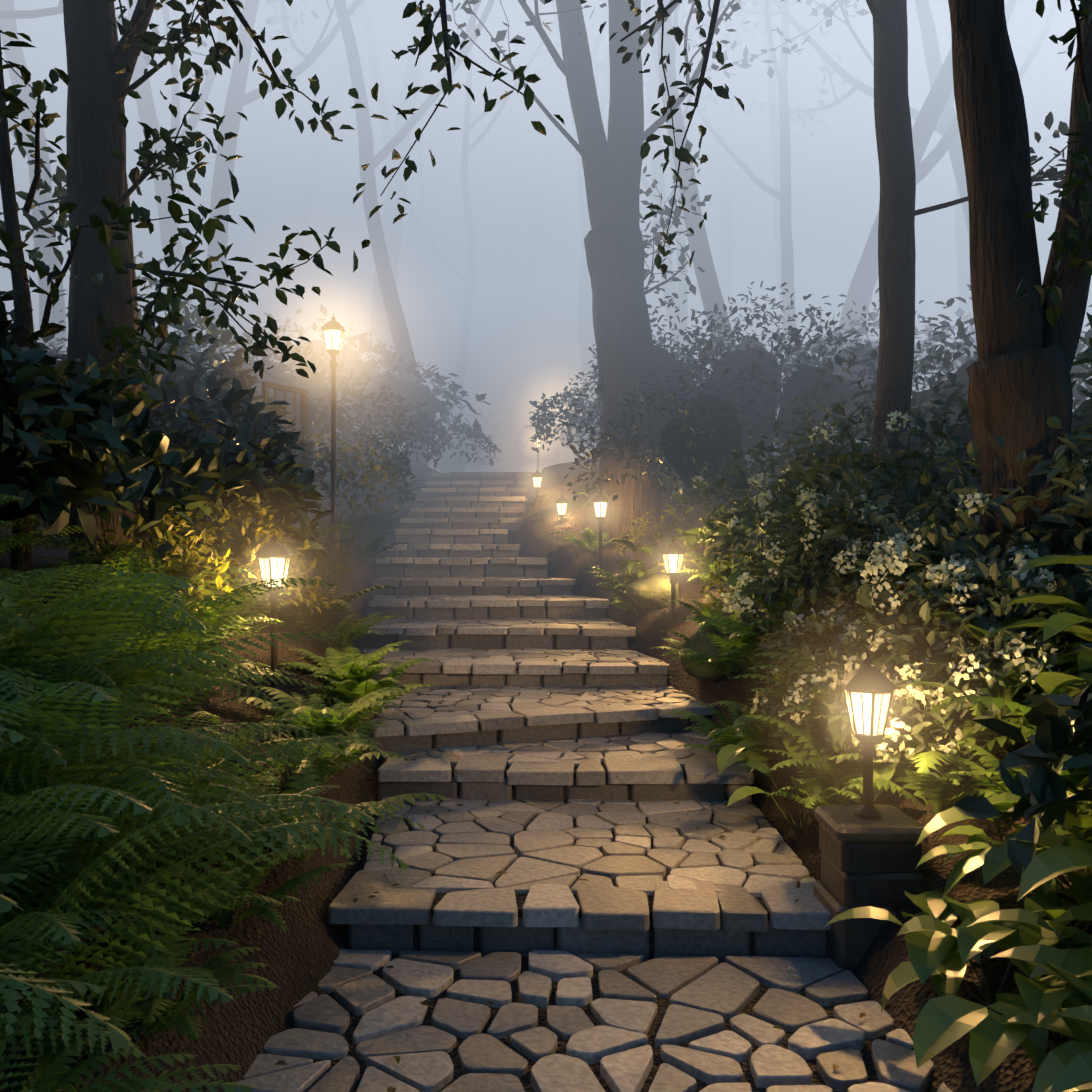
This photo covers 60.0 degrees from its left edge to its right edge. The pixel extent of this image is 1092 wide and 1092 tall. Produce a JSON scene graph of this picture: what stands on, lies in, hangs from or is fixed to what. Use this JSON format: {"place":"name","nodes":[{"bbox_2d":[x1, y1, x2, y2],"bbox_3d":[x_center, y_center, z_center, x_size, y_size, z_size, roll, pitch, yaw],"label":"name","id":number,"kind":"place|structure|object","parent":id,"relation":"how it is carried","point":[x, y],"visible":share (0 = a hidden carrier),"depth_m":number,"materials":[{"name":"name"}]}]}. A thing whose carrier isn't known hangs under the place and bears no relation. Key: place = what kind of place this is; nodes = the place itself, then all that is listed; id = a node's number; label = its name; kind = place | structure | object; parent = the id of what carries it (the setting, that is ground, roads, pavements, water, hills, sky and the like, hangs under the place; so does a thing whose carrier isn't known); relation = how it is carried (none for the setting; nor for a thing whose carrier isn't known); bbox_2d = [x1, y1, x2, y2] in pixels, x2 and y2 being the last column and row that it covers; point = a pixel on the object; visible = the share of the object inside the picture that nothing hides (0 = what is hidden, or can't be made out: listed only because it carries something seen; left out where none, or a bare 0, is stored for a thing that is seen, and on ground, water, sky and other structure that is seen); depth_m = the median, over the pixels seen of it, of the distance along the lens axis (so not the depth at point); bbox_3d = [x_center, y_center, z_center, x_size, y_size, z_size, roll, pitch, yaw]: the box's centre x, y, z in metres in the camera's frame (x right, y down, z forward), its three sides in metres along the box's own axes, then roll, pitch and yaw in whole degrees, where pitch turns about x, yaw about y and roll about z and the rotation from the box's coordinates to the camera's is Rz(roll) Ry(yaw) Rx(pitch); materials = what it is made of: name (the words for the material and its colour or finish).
{"place":"outdoors","nodes":[
{"label":"outdoors","id":0,"kind":"place"},
{"bbox_2d":[0,0,1083,472],"label":"sky","id":1,"kind":"structure","parent":0,"point":[549,356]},
{"bbox_2d":[0,405,1091,1091],"bbox_3d":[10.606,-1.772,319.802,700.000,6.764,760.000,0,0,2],"label":"ground","id":2,"kind":"structure","parent":0,"point":[300,955],"depth_m":3.72,"materials":[{"name":"soil"}]},
{"bbox_2d":[255,532,293,693],"bbox_3d":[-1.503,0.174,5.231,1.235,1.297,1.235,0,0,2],"label":"lamp","id":3,"kind":"object","parent":2,"relation":"on","point":[274,557],"visible":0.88,"depth_m":5.19,"materials":[{"name":"black metal"}]},
{"bbox_2d":[261,381,307,529],"bbox_3d":[-2.584,-0.763,9.370,0.050,1.652,0.570,0,0,30],"label":"gate frame","id":4,"kind":"object","parent":2,"relation":"on","point":[266,386],"depth_m":9.52,"materials":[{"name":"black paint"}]},
{"bbox_2d":[189,478,401,798],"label":"grass clumps","id":5,"kind":"object","parent":2,"relation":"on","point":[364,537],"visible":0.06,"depth_m":8.50,"materials":[{"name":"green plant"}]},
{"bbox_2d":[321,314,344,569],"bbox_3d":[-2.035,-1.452,9.051,2.599,3.621,2.599,0,0,2],"label":"lamp","id":6,"kind":"object","parent":2,"relation":"on","point":[333,331],"visible":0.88,"depth_m":9.03,"materials":[{"name":"black metal"}]},
{"bbox_2d":[66,431,938,737],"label":"shrubs","id":7,"kind":"object","parent":2,"relation":"on","point":[214,559],"visible":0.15,"depth_m":5.87,"materials":[{"name":"green plant"}]},
{"bbox_2d":[531,469,542,499],"bbox_3d":[-0.124,-0.910,13.489,2.062,2.062,2.062,0,0,2],"label":"lamp","id":8,"kind":"object","parent":2,"relation":"on","point":[536,476],"visible":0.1,"depth_m":13.45,"materials":[{"name":"glass"}]},
{"bbox_2d":[533,437,542,471],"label":"lamp","id":9,"kind":"object","parent":2,"relation":"on","point":[537,445],"visible":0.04,"depth_m":18.97,"materials":[{"name":"black metal"}]},
{"bbox_2d":[0,0,1091,471],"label":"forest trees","id":10,"kind":"object","parent":2,"relation":"on","point":[394,328],"depth_m":25.41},
{"bbox_2d":[0,0,1091,633],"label":"trees","id":11,"kind":"object","parent":2,"relation":"on","point":[1020,392],"depth_m":5.79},
{"bbox_2d":[0,494,1091,1091],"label":"ferns","id":12,"kind":"object","parent":2,"relation":"on","point":[74,808],"visible":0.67,"depth_m":2.89,"materials":[{"name":"green plant"}]},
{"bbox_2d":[692,359,1091,768],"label":"white flowers","id":13,"kind":"object","parent":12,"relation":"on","point":[906,670],"visible":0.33,"depth_m":4.59,"materials":[{"name":"white plant"}]},
{"bbox_2d":[943,594,1033,653],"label":"flowers","id":14,"kind":"object","parent":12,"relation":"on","point":[970,605],"depth_m":4.78,"materials":[{"name":"white plant"}]},
{"bbox_2d":[0,251,1091,874],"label":"dark shrubs","id":15,"kind":"object","parent":2,"relation":"on","point":[244,443],"visible":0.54,"depth_m":7.48,"materials":[{"name":"green plant"}]},
{"bbox_2d":[0,314,1091,529],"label":"shrub","id":16,"kind":"object","parent":2,"relation":"on","point":[75,474],"visible":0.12,"depth_m":9.91,"materials":[{"name":"green plant"}]},
{"bbox_2d":[554,400,560,463],"bbox_3d":[0.289,-3.439,23.982,5.363,5.363,5.363,0,0,2],"label":"lamp","id":17,"kind":"object","parent":2,"relation":"on","point":[557,461],"visible":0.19,"depth_m":23.96,"materials":[{"name":"black metal"}]},
{"bbox_2d":[555,495,568,522],"bbox_3d":[0.198,-0.460,11.778,1.880,1.880,1.880,0,0,2],"label":"lamp","id":18,"kind":"object","parent":2,"relation":"on","point":[561,502],"visible":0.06,"depth_m":11.73,"materials":[{"name":"glass"}]},
{"bbox_2d":[43,436,1091,843],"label":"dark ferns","id":19,"kind":"object","parent":2,"relation":"on","point":[315,618],"visible":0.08,"depth_m":7.10,"materials":[{"name":"green plant"}]},
{"bbox_2d":[274,486,865,1091],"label":"fallen leaves","id":20,"kind":"object","parent":2,"relation":"on","point":[428,1002],"visible":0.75,"depth_m":3.75,"materials":[{"name":"plant"}]},
{"bbox_2d":[348,475,825,960],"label":"stair risers","id":21,"kind":"object","parent":2,"relation":"on","point":[720,944],"visible":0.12,"depth_m":5.87,"materials":[{"name":"stone"}]},
{"bbox_2d":[236,472,951,1091],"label":"path stones","id":22,"kind":"object","parent":2,"relation":"on","point":[474,854],"visible":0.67,"depth_m":3.61,"materials":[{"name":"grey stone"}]},
{"bbox_2d":[592,488,608,567],"bbox_3d":[0.581,-0.387,10.064,1.752,1.752,1.752,0,0,2],"label":"lamp","id":23,"kind":"object","parent":2,"relation":"on","point":[600,502],"visible":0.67,"depth_m":10.02,"materials":[{"name":"black metal"}]},
{"bbox_2d":[613,569,658,590],"bbox_3d":[0.905,0.323,8.915,0.546,0.211,0.472,0,0,-3],"label":"plant","id":24,"kind":"object","parent":2,"relation":"on","point":[621,579],"depth_m":8.85,"materials":[{"name":"green plant"}]},
{"bbox_2d":[196,511,1091,1091],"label":"broad leaf plants","id":25,"kind":"object","parent":2,"relation":"on","point":[1032,1011],"visible":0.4,"depth_m":2.83,"materials":[{"name":"green plant"}]},
{"bbox_2d":[207,375,1091,1042],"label":"plant stems","id":26,"kind":"object","parent":2,"relation":"on","point":[1055,1035],"visible":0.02,"depth_m":3.08,"materials":[{"name":"green plant"}]},
{"bbox_2d":[625,573,680,608],"bbox_3d":[0.961,0.394,8.420,0.502,0.297,0.673,0,0,7],"label":"boulder","id":27,"kind":"object","parent":2,"relation":"on","point":[653,590],"depth_m":8.15,"materials":[{"name":"grey stone"}]},
{"bbox_2d":[660,536,685,620],"bbox_3d":[1.056,0.143,7.846,1.516,1.516,1.516,0,0,2],"label":"lamp","id":28,"kind":"object","parent":2,"relation":"on","point":[673,553],"visible":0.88,"depth_m":7.81,"materials":[{"name":"black metal"}]},
{"bbox_2d":[680,628,732,679],"bbox_3d":[1.142,0.738,6.523,0.384,0.318,0.533,0,0,-25],"label":"boulder","id":29,"kind":"object","parent":2,"relation":"on","point":[701,644],"visible":0.52,"depth_m":6.41,"materials":[{"name":"grey stone"}]},
{"bbox_2d":[725,507,980,731],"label":"strap leaf plants","id":30,"kind":"object","parent":2,"relation":"on","point":[814,649],"visible":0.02,"depth_m":5.41,"materials":[{"name":"green plant"}]},
{"bbox_2d":[813,805,926,972],"bbox_3d":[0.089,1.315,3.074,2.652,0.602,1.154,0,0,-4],"label":"lamp pedestal","id":31,"kind":"object","parent":2,"relation":"on","point":[867,862],"visible":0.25,"depth_m":3.41,"materials":[{"name":"grey stone"}]},
{"bbox_2d":[840,652,896,819],"bbox_3d":[1.212,0.621,3.559,1.062,1.062,1.062,0,0,2],"label":"lamp","id":32,"kind":"object","parent":31,"relation":"on","point":[868,688],"visible":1,"depth_m":3.52,"materials":[{"name":"black metal"}]},
{"bbox_2d":[662,320,1091,783],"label":"grey green shrubs","id":33,"kind":"object","parent":2,"relation":"on","point":[850,465],"visible":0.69,"depth_m":5.33,"materials":[{"name":"green plant"}]}
]}

